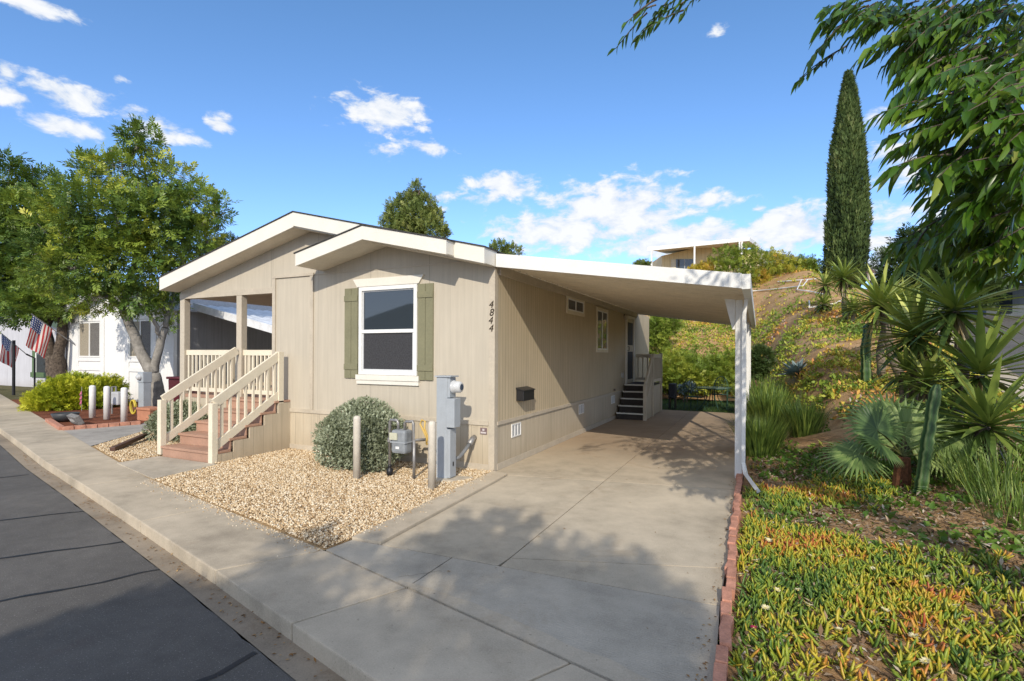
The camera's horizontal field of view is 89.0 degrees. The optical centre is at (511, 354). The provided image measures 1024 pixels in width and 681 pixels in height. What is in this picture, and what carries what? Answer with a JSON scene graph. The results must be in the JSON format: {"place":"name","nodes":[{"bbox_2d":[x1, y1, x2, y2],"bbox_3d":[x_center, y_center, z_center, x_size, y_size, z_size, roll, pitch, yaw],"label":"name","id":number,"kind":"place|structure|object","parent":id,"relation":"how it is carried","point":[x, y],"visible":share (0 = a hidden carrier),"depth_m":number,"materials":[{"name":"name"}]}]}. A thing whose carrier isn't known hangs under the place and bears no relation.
{"place":"outdoors","nodes":[
{"label":"outdoors","id":0,"kind":"place"},
{"bbox_2d":[0,385,33,399],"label":"neighbour yard","id":1,"kind":"structure","parent":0,"point":[6,391],"depth_m":24.05,"materials":[{"name":"green plant"}]},
{"bbox_2d":[12,340,15,394],"bbox_3d":[-20.959,0.561,21.926,0.109,2.300,0.109,0,0,25],"label":"lamp post","id":2,"kind":"object","parent":1,"relation":"on","point":[13,363],"visible":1,"depth_m":21.88,"materials":[{"name":"black metal"}]},
{"bbox_2d":[0,333,35,387],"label":"american flag","id":3,"kind":"object","parent":1,"relation":"on","point":[6,354],"visible":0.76,"depth_m":24.43,"materials":[{"name":"fabric"}]},
{"bbox_2d":[0,313,65,387],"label":"green trim house","id":4,"kind":"structure","parent":1,"relation":"on","point":[24,372],"depth_m":27.35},
{"bbox_2d":[30,350,45,377],"bbox_3d":[-23.869,0.017,26.446,2.051,2.310,0.078,0,0,25],"label":"window","id":5,"kind":"structure","parent":4,"relation":"in","point":[40,361],"depth_m":26.56,"materials":[{"name":"glass"}]},
{"bbox_2d":[12,399,143,425],"bbox_3d":[-13.760,1.749,17.533,12.317,0.001,3.742,0,0,41],"label":"mulch bed","id":6,"kind":"object","parent":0,"point":[115,416],"visible":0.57,"depth_m":14.96,"materials":[{"name":"brown wood"}]},
{"bbox_2d":[0,143,86,380],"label":"rough bark tree","id":7,"kind":"object","parent":6,"relation":"on","point":[23,303],"visible":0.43,"depth_m":20.51,"materials":[{"name":"green plant"}]},
{"bbox_2d":[51,412,79,421],"bbox_3d":[-11.679,1.640,13.637,0.600,0.220,0.600,0,0,25],"label":"bowl planter","id":8,"kind":"object","parent":6,"relation":"on","point":[59,416],"visible":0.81,"depth_m":13.44,"materials":[{"name":"grey stone"}]},
{"bbox_2d":[15,369,131,411],"bbox_3d":[-14.164,1.418,17.009,2.416,1.844,2.914,0,0,25],"label":"juniper bush","id":9,"kind":"object","parent":6,"relation":"on","point":[60,392],"visible":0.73,"depth_m":16.37,"materials":[{"name":"green plant"}]},
{"bbox_2d":[45,418,139,429],"bbox_3d":[-10.753,1.724,13.348,2.350,0.100,1.555,0,0,42],"label":"brick edging","id":10,"kind":"object","parent":6,"relation":"on","point":[54,424],"visible":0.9,"depth_m":12.60,"materials":[{"name":"brick"}]},
{"bbox_2d":[89,385,95,417],"bbox_3d":[-11.592,1.303,14.399,0.150,0.895,0.148,0,0,25],"label":"bollard","id":11,"kind":"object","parent":6,"relation":"on","point":[92,401],"visible":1,"depth_m":14.34,"materials":[{"name":"white metal"}]},
{"bbox_2d":[103,386,109,419],"bbox_3d":[-10.945,1.306,14.082,0.150,0.895,0.148,0,0,25],"label":"bollard","id":12,"kind":"object","parent":6,"relation":"on","point":[106,402],"visible":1,"depth_m":14.02,"materials":[{"name":"white paint"}]},
{"bbox_2d":[111,386,120,413],"bbox_3d":[-11.569,1.341,15.245,0.504,0.820,0.200,0,0,25],"label":"neighbour gas meter","id":13,"kind":"object","parent":6,"relation":"on","point":[116,397],"visible":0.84,"depth_m":15.12,"materials":[{"name":"white metal"}]},
{"bbox_2d":[6,113,242,406],"bbox_3d":[-12.054,-2.931,16.342,6.190,9.380,4.855,0,0,25],"label":"carob tree","id":14,"kind":"object","parent":6,"relation":"on","point":[85,252],"visible":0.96,"depth_m":15.73,"materials":[{"name":"green plant"}]},
{"bbox_2d":[121,387,127,421],"bbox_3d":[-10.108,1.309,13.585,0.150,0.895,0.148,0,0,25],"label":"bollard","id":15,"kind":"object","parent":6,"relation":"on","point":[124,404],"visible":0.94,"depth_m":13.53,"materials":[{"name":"white metal"}]},
{"bbox_2d":[135,372,151,406],"bbox_3d":[-11.129,1.143,15.712,0.280,1.220,0.370,0,0,25],"label":"utility pedestal","id":16,"kind":"object","parent":6,"relation":"on","point":[144,379],"visible":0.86,"depth_m":15.67,"materials":[{"name":"white metal"}]},
{"bbox_2d":[134,406,156,420],"bbox_3d":[-9.703,1.589,13.963,0.700,0.340,0.410,0,0,25],"label":"terracotta planter","id":17,"kind":"object","parent":6,"relation":"on","point":[143,413],"visible":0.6,"depth_m":13.81,"materials":[{"name":"orange ceramic"}]},
{"bbox_2d":[64,422,148,445],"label":"neighbour driveway","id":18,"kind":"structure","parent":0,"point":[91,436],"depth_m":11.76,"materials":[{"name":"concrete"}]},
{"bbox_2d":[193,303,271,332],"bbox_3d":[-7.223,-0.036,21.915,5.100,3.610,9.300,0,0,25],"label":"neighbour awning","id":19,"kind":"object","parent":18,"relation":"on","point":[260,320],"visible":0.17,"depth_m":18.39,"materials":[{"name":"grey metal"}]},
{"bbox_2d":[0,445,295,680],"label":"road","id":20,"kind":"structure","parent":0,"point":[157,625],"depth_m":3.87,"materials":[{"name":"grey asphalt"}]},
{"bbox_2d":[0,474,256,680],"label":"road crack seal","id":21,"kind":"object","parent":20,"relation":"on","point":[234,664],"visible":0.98,"depth_m":4.21,"materials":[{"name":"black asphalt"}]},
{"bbox_2d":[0,434,345,680],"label":"gutter","id":22,"kind":"object","parent":20,"relation":"on","point":[299,666],"visible":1,"depth_m":4.20,"materials":[{"name":"concrete"}]},
{"bbox_2d":[13,443,733,680],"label":"fallen leaves","id":23,"kind":"object","parent":22,"relation":"on","point":[262,622],"visible":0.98,"depth_m":3.99,"materials":[{"name":"brown plant"}]},
{"bbox_2d":[53,282,271,401],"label":"white house","id":24,"kind":"structure","parent":0,"point":[103,345],"depth_m":19.83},
{"bbox_2d":[26,313,75,357],"bbox_3d":[-17.806,-0.688,20.178,0.140,1.700,1.636,0,0,25],"label":"wall flag","id":25,"kind":"object","parent":24,"relation":"attached to","point":[40,332],"depth_m":19.82,"materials":[{"name":"fabric"}]},
{"bbox_2d":[75,317,104,375],"bbox_3d":[-16.597,0.124,20.473,2.027,3.110,0.039,0,0,25],"label":"window","id":26,"kind":"structure","parent":24,"relation":"in","point":[89,336],"depth_m":20.45,"materials":[{"name":"white plastic"}]},
{"bbox_2d":[125,315,156,398],"bbox_3d":[-13.573,0.137,19.038,1.885,3.110,0.039,0,0,25],"label":"door","id":27,"kind":"structure","parent":24,"relation":"in","point":[146,329],"depth_m":19.02,"materials":[{"name":"white plastic"}]},
{"bbox_2d":[92,429,504,555],"bbox_3d":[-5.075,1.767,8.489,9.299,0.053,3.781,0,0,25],"label":"gravel","id":28,"kind":"structure","parent":0,"point":[295,472],"depth_m":6.91,"materials":[{"name":"beige gravel"}]},
{"bbox_2d":[110,433,148,450],"bbox_3d":[-7.389,1.688,10.091,0.090,0.134,1.361,0,0,-13],"label":"wooden landscape timber","id":29,"kind":"object","parent":28,"relation":"on","point":[127,442],"visible":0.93,"depth_m":9.93,"materials":[{"name":"brown wood"}]},
{"bbox_2d":[117,456,215,478],"bbox_3d":[-5.616,1.864,8.232,1.650,0.200,1.020,0,0,25],"label":"step pad","id":30,"kind":"object","parent":28,"relation":"on","point":[155,467],"visible":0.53,"depth_m":8.26,"materials":[{"name":"concrete"}]},
{"bbox_2d":[141,399,206,442],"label":"sage shrub","id":31,"kind":"object","parent":28,"relation":"on","point":[152,426],"visible":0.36,"depth_m":10.61,"materials":[{"name":"green plant"}]},
{"bbox_2d":[157,347,290,463],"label":"porch steps","id":32,"kind":"structure","parent":28,"relation":"on","point":[238,415],"depth_m":9.26,"materials":[{"name":"beige wood"}]},
{"bbox_2d":[353,416,360,478],"bbox_3d":[-2.225,1.335,7.476,0.104,0.910,0.102,0,0,25],"label":"bollard","id":33,"kind":"object","parent":28,"relation":"on","point":[357,447],"visible":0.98,"depth_m":7.44,"materials":[{"name":"paint"}]},
{"bbox_2d":[310,395,407,473],"bbox_3d":[-2.383,1.235,8.275,1.836,1.188,1.170,0,0,25],"label":"sage shrub","id":34,"kind":"object","parent":28,"relation":"on","point":[334,435],"visible":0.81,"depth_m":7.97,"materials":[{"name":"green plant"}]},
{"bbox_2d":[386,418,425,478],"bbox_3d":[-1.548,1.367,7.566,0.628,0.852,0.228,0,0,19],"label":"gas meter","id":35,"kind":"object","parent":28,"relation":"on","point":[401,440],"visible":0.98,"depth_m":7.51,"materials":[{"name":"grey metal"}]},
{"bbox_2d":[428,421,435,489],"bbox_3d":[-1.064,1.341,6.937,0.104,0.910,0.102,0,0,25],"label":"bollard","id":36,"kind":"object","parent":28,"relation":"on","point":[432,455],"visible":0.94,"depth_m":6.89,"materials":[{"name":"paint"}]},
{"bbox_2d":[424,476,472,482],"bbox_3d":[-0.899,1.816,7.474,0.641,0.100,0.307,0,0,13],"label":"pedestal pad","id":37,"kind":"object","parent":28,"relation":"on","point":[454,478],"visible":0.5,"depth_m":7.41,"materials":[{"name":"concrete"}]},
{"bbox_2d":[435,375,476,477],"bbox_3d":[-0.777,1.042,7.775,0.422,1.470,0.841,0,0,25],"label":"electric pedestal","id":38,"kind":"object","parent":37,"relation":"on","point":[449,387],"visible":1,"depth_m":7.44,"materials":[{"name":"grey metal"}]},
{"bbox_2d":[0,394,607,680],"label":"pavement","id":39,"kind":"structure","parent":0,"point":[345,619],"depth_m":3.97,"materials":[{"name":"concrete"}]},
{"bbox_2d":[1,424,749,666],"bbox_3d":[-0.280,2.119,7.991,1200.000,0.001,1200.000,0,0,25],"label":"ground","id":40,"kind":"structure","parent":0,"point":[242,637],"depth_m":4.97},
{"bbox_2d":[231,400,725,464],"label":"house lot","id":41,"kind":"structure","parent":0,"point":[262,424],"depth_m":11.88,"materials":[{"name":"soil"}]},
{"bbox_2d":[158,211,648,470],"bbox_3d":[-1.137,-0.372,15.079,7.935,4.335,13.335,0,0,25],"label":"mobile home","id":42,"kind":"object","parent":41,"relation":"on","point":[398,320],"visible":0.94,"depth_m":9.24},
{"bbox_2d":[353,274,423,385],"bbox_3d":[-2.112,-0.397,8.865,1.488,1.825,0.100,0,0,25],"label":"window","id":43,"kind":"structure","parent":42,"relation":"in","point":[388,315],"depth_m":8.85,"materials":[{"name":"white plastic"}]},
{"bbox_2d":[516,386,535,400],"bbox_3d":[0.236,0.668,8.883,0.154,0.225,0.480,0,0,25],"label":"mailbox","id":44,"kind":"object","parent":42,"relation":"attached to","point":[525,393],"visible":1,"depth_m":8.73,"materials":[{"name":"black metal"}]},
{"bbox_2d":[566,296,584,316],"bbox_3d":[1.408,-1.064,11.485,0.030,0.400,1.230,0,0,25],"label":"side window","id":45,"kind":"structure","parent":42,"relation":"in","point":[574,306],"depth_m":11.42,"materials":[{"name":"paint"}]},
{"bbox_2d":[596,307,608,351],"bbox_3d":[2.330,-0.615,13.432,0.030,1.130,1.080,0,0,25],"label":"side window","id":46,"kind":"structure","parent":42,"relation":"in","point":[602,314],"depth_m":13.38,"materials":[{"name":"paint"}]},
{"bbox_2d":[625,316,634,383],"bbox_3d":[3.702,-0.149,16.256,0.090,2.070,1.100,0,0,25],"label":"side door","id":47,"kind":"structure","parent":42,"relation":"in","point":[630,323],"depth_m":16.23,"materials":[{"name":"paint"}]},
{"bbox_2d":[0,0,1023,288],"label":"sky","id":48,"kind":"structure","parent":0,"point":[517,116],"materials":[{"name":"blue"}]},
{"bbox_2d":[326,540,719,680],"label":"driveway apron","id":49,"kind":"object","parent":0,"point":[650,636],"visible":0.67,"depth_m":3.69,"materials":[{"name":"concrete"}]},
{"bbox_2d":[398,580,652,680],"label":"worn concrete","id":50,"kind":"object","parent":49,"relation":"on","point":[608,668],"visible":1,"depth_m":3.31,"materials":[{"name":"grey concrete"}]},
{"bbox_2d":[323,540,725,639],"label":"subgrade","id":51,"kind":"structure","parent":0,"point":[719,614],"depth_m":4.14,"materials":[{"name":"brown soil"}]},
{"bbox_2d":[352,471,506,544],"bbox_3d":[-0.764,1.872,6.434,0.338,0.200,3.162,0,0,24],"label":"curb strip","id":52,"kind":"object","parent":51,"relation":"on","point":[412,519],"visible":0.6,"depth_m":5.84,"materials":[{"name":"concrete"}]},
{"bbox_2d":[382,475,734,605],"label":"driveway","id":53,"kind":"structure","parent":0,"point":[607,536],"depth_m":5.25,"materials":[{"name":"concrete"}]},
{"bbox_2d":[498,410,735,489],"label":"carport slab","id":54,"kind":"structure","parent":0,"point":[688,448],"depth_m":9.42,"materials":[{"name":"concrete"}]},
{"bbox_2d":[496,254,760,492],"bbox_3d":[3.597,0.150,11.778,3.643,3.330,10.280,0,0,25],"label":"carport","id":55,"kind":"object","parent":54,"relation":"on","point":[719,297],"visible":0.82,"depth_m":7.74,"materials":[{"name":"white metal"}]},
{"bbox_2d":[616,353,661,420],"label":"side steps","id":56,"kind":"structure","parent":54,"relation":"on","point":[645,400],"depth_m":15.14,"materials":[{"name":"beige paint"}]},
{"bbox_2d":[662,398,734,412],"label":"lawn","id":57,"kind":"structure","parent":0,"point":[695,408],"depth_m":18.34,"materials":[{"name":"green plant"}]},
{"bbox_2d":[668,383,676,408],"bbox_3d":[5.387,1.398,17.479,0.240,0.850,0.400,0,0,25],"label":"barbecue grill","id":58,"kind":"object","parent":57,"relation":"on","point":[672,390],"visible":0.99,"depth_m":17.32,"materials":[{"name":"black metal"}]},
{"bbox_2d":[683,378,704,410],"bbox_3d":[5.949,1.302,17.085,0.645,1.050,0.528,0,0,-45],"label":"patio chair","id":59,"kind":"object","parent":57,"relation":"on","point":[694,396],"visible":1,"depth_m":17.02,"materials":[{"name":"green metal"}]},
{"bbox_2d":[645,271,1023,680],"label":"hillside","id":60,"kind":"structure","parent":0,"point":[836,432],"depth_m":7.13,"materials":[{"name":"soil"}]},
{"bbox_2d":[377,177,453,237],"bbox_3d":[-6.385,-4.898,33.872,4.668,13.388,3.689,0,0,25],"label":"conifer tree","id":61,"kind":"object","parent":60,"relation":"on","point":[415,214],"visible":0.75,"depth_m":33.41,"materials":[{"name":"green plant"}]},
{"bbox_2d":[489,237,524,254],"bbox_3d":[-0.537,-5.103,40.045,3.051,7.826,2.635,0,0,25],"label":"distant tree","id":62,"kind":"object","parent":60,"relation":"on","point":[508,248],"visible":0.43,"depth_m":39.57,"materials":[{"name":"green plant"}]},
{"bbox_2d":[649,316,684,358],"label":"slope bush","id":63,"kind":"object","parent":60,"relation":"on","point":[662,330],"visible":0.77,"depth_m":23.75,"materials":[{"name":"green plant"}]},
{"bbox_2d":[649,348,708,395],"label":"slope bush","id":64,"kind":"object","parent":60,"relation":"on","point":[677,361],"visible":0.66,"depth_m":20.89,"materials":[{"name":"green plant"}]},
{"bbox_2d":[687,260,714,270],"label":"hilltop shrub","id":65,"kind":"object","parent":60,"relation":"on","point":[701,266],"visible":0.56,"depth_m":30.77,"materials":[{"name":"yellow plant"}]},
{"bbox_2d":[672,347,752,397],"bbox_3d":[8.456,0.786,21.493,3.914,2.160,2.396,0,0,-6],"label":"slope bush","id":66,"kind":"object","parent":60,"relation":"on","point":[719,364],"visible":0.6,"depth_m":20.86,"materials":[{"name":"green plant"}]},
{"bbox_2d":[713,662,726,680],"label":"edging brick","id":67,"kind":"object","parent":60,"relation":"on","point":[719,671],"visible":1,"depth_m":2.85,"materials":[{"name":"brick"}]},
{"bbox_2d":[715,645,727,678],"bbox_3d":[1.222,1.787,3.035,0.068,0.095,0.200,0,-4,23],"label":"edging brick","id":68,"kind":"object","parent":60,"relation":"on","point":[721,655],"visible":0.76,"depth_m":3.01,"materials":[{"name":"brick"}]},
{"bbox_2d":[719,627,731,657],"bbox_3d":[1.318,1.779,3.220,0.068,0.095,0.200,-2,-1,21],"label":"edging brick","id":69,"kind":"object","parent":60,"relation":"on","point":[725,636],"visible":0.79,"depth_m":3.18,"materials":[{"name":"brick"}]},
{"bbox_2d":[647,237,805,276],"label":"hilltop house","id":70,"kind":"structure","parent":60,"relation":"on","point":[684,255],"depth_m":37.96,"materials":[{"name":"beige"}]},
{"bbox_2d":[719,614,733,639],"bbox_3d":[1.405,1.796,3.409,0.068,0.095,0.200,-3,-1,30],"label":"edging brick","id":71,"kind":"object","parent":60,"relation":"on","point":[727,621],"visible":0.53,"depth_m":3.41,"materials":[{"name":"brick"}]},
{"bbox_2d":[702,242,774,282],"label":"hilltop shrub","id":72,"kind":"object","parent":60,"relation":"on","point":[737,265],"visible":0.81,"depth_m":30.45,"materials":[{"name":"green plant"}]},
{"bbox_2d":[723,411,794,457],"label":"reed clump","id":73,"kind":"object","parent":60,"relation":"on","point":[763,439],"visible":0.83,"depth_m":9.20,"materials":[{"name":"green plant"}]},
{"bbox_2d":[726,374,796,406],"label":"reed clump","id":74,"kind":"object","parent":60,"relation":"on","point":[767,386],"visible":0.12,"depth_m":15.06,"materials":[{"name":"green plant"}]},
{"bbox_2d":[751,342,777,386],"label":"slope bush","id":75,"kind":"object","parent":60,"relation":"on","point":[761,353],"visible":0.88,"depth_m":17.29,"materials":[{"name":"green plant"}]},
{"bbox_2d":[727,385,808,430],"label":"reed clump","id":76,"kind":"object","parent":60,"relation":"on","point":[767,406],"visible":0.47,"depth_m":12.10,"materials":[{"name":"green plant"}]},
{"bbox_2d":[744,246,808,287],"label":"hilltop shrub","id":77,"kind":"object","parent":60,"relation":"on","point":[782,268],"visible":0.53,"depth_m":30.27,"materials":[{"name":"green plant"}]},
{"bbox_2d":[779,359,807,375],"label":"agave","id":78,"kind":"object","parent":60,"relation":"on","point":[793,369],"visible":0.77,"depth_m":15.39,"materials":[{"name":"green plant"}]},
{"bbox_2d":[774,396,834,437],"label":"reed clump","id":79,"kind":"object","parent":60,"relation":"on","point":[809,421],"visible":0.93,"depth_m":10.36,"materials":[{"name":"green plant"}]},
{"bbox_2d":[785,253,828,273],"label":"hilltop shrub","id":80,"kind":"object","parent":60,"relation":"on","point":[813,262],"visible":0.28,"depth_m":30.49,"materials":[{"name":"green plant"}]},
{"bbox_2d":[607,0,1023,300],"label":"overhanging tree","id":81,"kind":"object","parent":60,"relation":"on","point":[979,231],"visible":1,"depth_m":2.70,"materials":[{"name":"green plant"}]},
{"bbox_2d":[810,291,836,312],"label":"yucca","id":82,"kind":"object","parent":60,"relation":"on","point":[824,301],"visible":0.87,"depth_m":19.40,"materials":[{"name":"green plant"}]},
{"bbox_2d":[810,267,838,298],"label":"yucca","id":83,"kind":"object","parent":60,"relation":"on","point":[823,289],"visible":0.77,"depth_m":19.98,"materials":[{"name":"green plant"}]},
{"bbox_2d":[649,268,1023,458],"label":"slope plants","id":84,"kind":"object","parent":60,"relation":"on","point":[825,320],"visible":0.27,"depth_m":16.95,"materials":[{"name":"green plant"}]},
{"bbox_2d":[819,255,873,319],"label":"yucca","id":85,"kind":"object","parent":60,"relation":"on","point":[843,272],"visible":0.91,"depth_m":17.42,"materials":[{"name":"green plant"}]},
{"bbox_2d":[822,68,873,289],"bbox_3d":[19.287,-10.007,30.056,2.738,12.889,2.764,0,0,25],"label":"cypress tree","id":86,"kind":"object","parent":60,"relation":"on","point":[847,221],"visible":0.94,"depth_m":29.34,"materials":[{"name":"green plant"}]},
{"bbox_2d":[830,291,869,322],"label":"yucca","id":87,"kind":"object","parent":60,"relation":"on","point":[849,303],"visible":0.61,"depth_m":16.95,"materials":[{"name":"green plant"}]},
{"bbox_2d":[860,323,872,381],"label":"column cactus","id":88,"kind":"object","parent":60,"relation":"on","point":[865,372],"depth_m":12.14,"materials":[{"name":"green plant"}]},
{"bbox_2d":[718,459,1023,680],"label":"ice plants","id":89,"kind":"object","parent":60,"relation":"on","point":[919,602],"visible":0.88,"depth_m":3.73,"materials":[{"name":"green plant"}]},
{"bbox_2d":[732,431,1023,680],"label":"leaf litter","id":90,"kind":"object","parent":60,"relation":"on","point":[863,640],"visible":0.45,"depth_m":4.58,"materials":[{"name":"plant"}]},
{"bbox_2d":[831,259,935,381],"bbox_3d":[8.152,-0.729,11.515,2.055,2.789,2.201,0,0,25],"label":"yucca","id":91,"kind":"object","parent":60,"relation":"on","point":[878,294],"visible":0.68,"depth_m":11.42,"materials":[{"name":"green plant"}]},
{"bbox_2d":[748,373,1023,556],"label":"ground","id":92,"kind":"structure","parent":60,"relation":"on","point":[988,534],"depth_m":5.77,"materials":[{"name":"green plant"}]},
{"bbox_2d":[860,276,932,376],"bbox_3d":[9.172,-0.680,12.186,1.835,2.464,1.640,0,0,25],"label":"yucca","id":93,"kind":"object","parent":60,"relation":"on","point":[878,357],"visible":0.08,"depth_m":12.14,"materials":[{"name":"green plant"}]},
{"bbox_2d":[869,337,941,451],"bbox_3d":[6.083,0.606,8.010,1.120,1.830,1.023,0,0,-23],"label":"yucca","id":94,"kind":"object","parent":60,"relation":"on","point":[904,361],"visible":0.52,"depth_m":7.97,"materials":[{"name":"green plant"}]},
{"bbox_2d":[813,391,999,488],"bbox_3d":[4.936,1.098,6.683,2.382,1.213,1.482,0,0,-5],"label":"fan palm","id":95,"kind":"object","parent":60,"relation":"on","point":[880,428],"visible":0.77,"depth_m":6.40,"materials":[{"name":"green plant"}]},
{"bbox_2d":[847,284,978,402],"bbox_3d":[6.325,0.159,8.211,2.058,2.649,1.893,0,0,25],"label":"yucca","id":96,"kind":"object","parent":60,"relation":"on","point":[917,348],"visible":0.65,"depth_m":8.12,"materials":[{"name":"green plant"}]},
{"bbox_2d":[877,345,963,416],"bbox_3d":[5.921,0.667,7.424,1.246,1.707,1.287,0,0,25],"label":"yucca","id":97,"kind":"object","parent":60,"relation":"on","point":[921,373],"visible":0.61,"depth_m":7.35,"materials":[{"name":"green plant"}]},
{"bbox_2d":[912,384,941,494],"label":"column cactus","id":98,"kind":"object","parent":60,"relation":"on","point":[921,478],"depth_m":6.06,"materials":[{"name":"green plant"}]},
{"bbox_2d":[867,217,1017,313],"bbox_3d":[31.705,-6.514,38.198,11.514,8.499,6.890,0,0,-17],"label":"round tree","id":99,"kind":"object","parent":60,"relation":"on","point":[940,270],"visible":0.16,"depth_m":37.16,"materials":[{"name":"green plant"}]},
{"bbox_2d":[873,260,1023,420],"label":"yucca","id":100,"kind":"object","parent":60,"relation":"on","point":[947,298],"visible":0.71,"depth_m":7.27,"materials":[{"name":"green plant"}]},
{"bbox_2d":[883,299,1023,429],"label":"yucca","id":101,"kind":"object","parent":60,"relation":"on","point":[982,351],"visible":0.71,"depth_m":6.76,"materials":[{"name":"green plant"}]},
{"bbox_2d":[890,352,1023,473],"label":"yucca","id":102,"kind":"object","parent":60,"relation":"on","point":[978,407],"visible":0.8,"depth_m":6.20,"materials":[{"name":"green plant"}]},
{"bbox_2d":[905,435,1022,477],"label":"reed clump","id":103,"kind":"object","parent":60,"relation":"on","point":[1000,462],"visible":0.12,"depth_m":6.27,"materials":[{"name":"green plant"}]},
{"bbox_2d":[927,436,1023,498],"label":"reed clump","id":104,"kind":"object","parent":60,"relation":"on","point":[984,467],"visible":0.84,"depth_m":5.67,"materials":[{"name":"green plant"}]},
{"bbox_2d":[950,465,1023,529],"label":"reed clump","id":105,"kind":"object","parent":60,"relation":"on","point":[1018,500],"visible":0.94,"depth_m":5.05,"materials":[{"name":"green plant"}]},
{"bbox_2d":[938,306,1023,375],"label":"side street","id":106,"kind":"structure","parent":0,"point":[1018,337],"depth_m":27.26,"materials":[{"name":"grey asphalt"}]},
{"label":"far bank","id":107,"kind":"structure","parent":0,"visible":0},
{"bbox_2d":[983,273,1023,315],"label":"street house","id":108,"kind":"structure","parent":107,"relation":"on","point":[1014,302],"depth_m":38.45,"materials":[{"name":"grey glass"}]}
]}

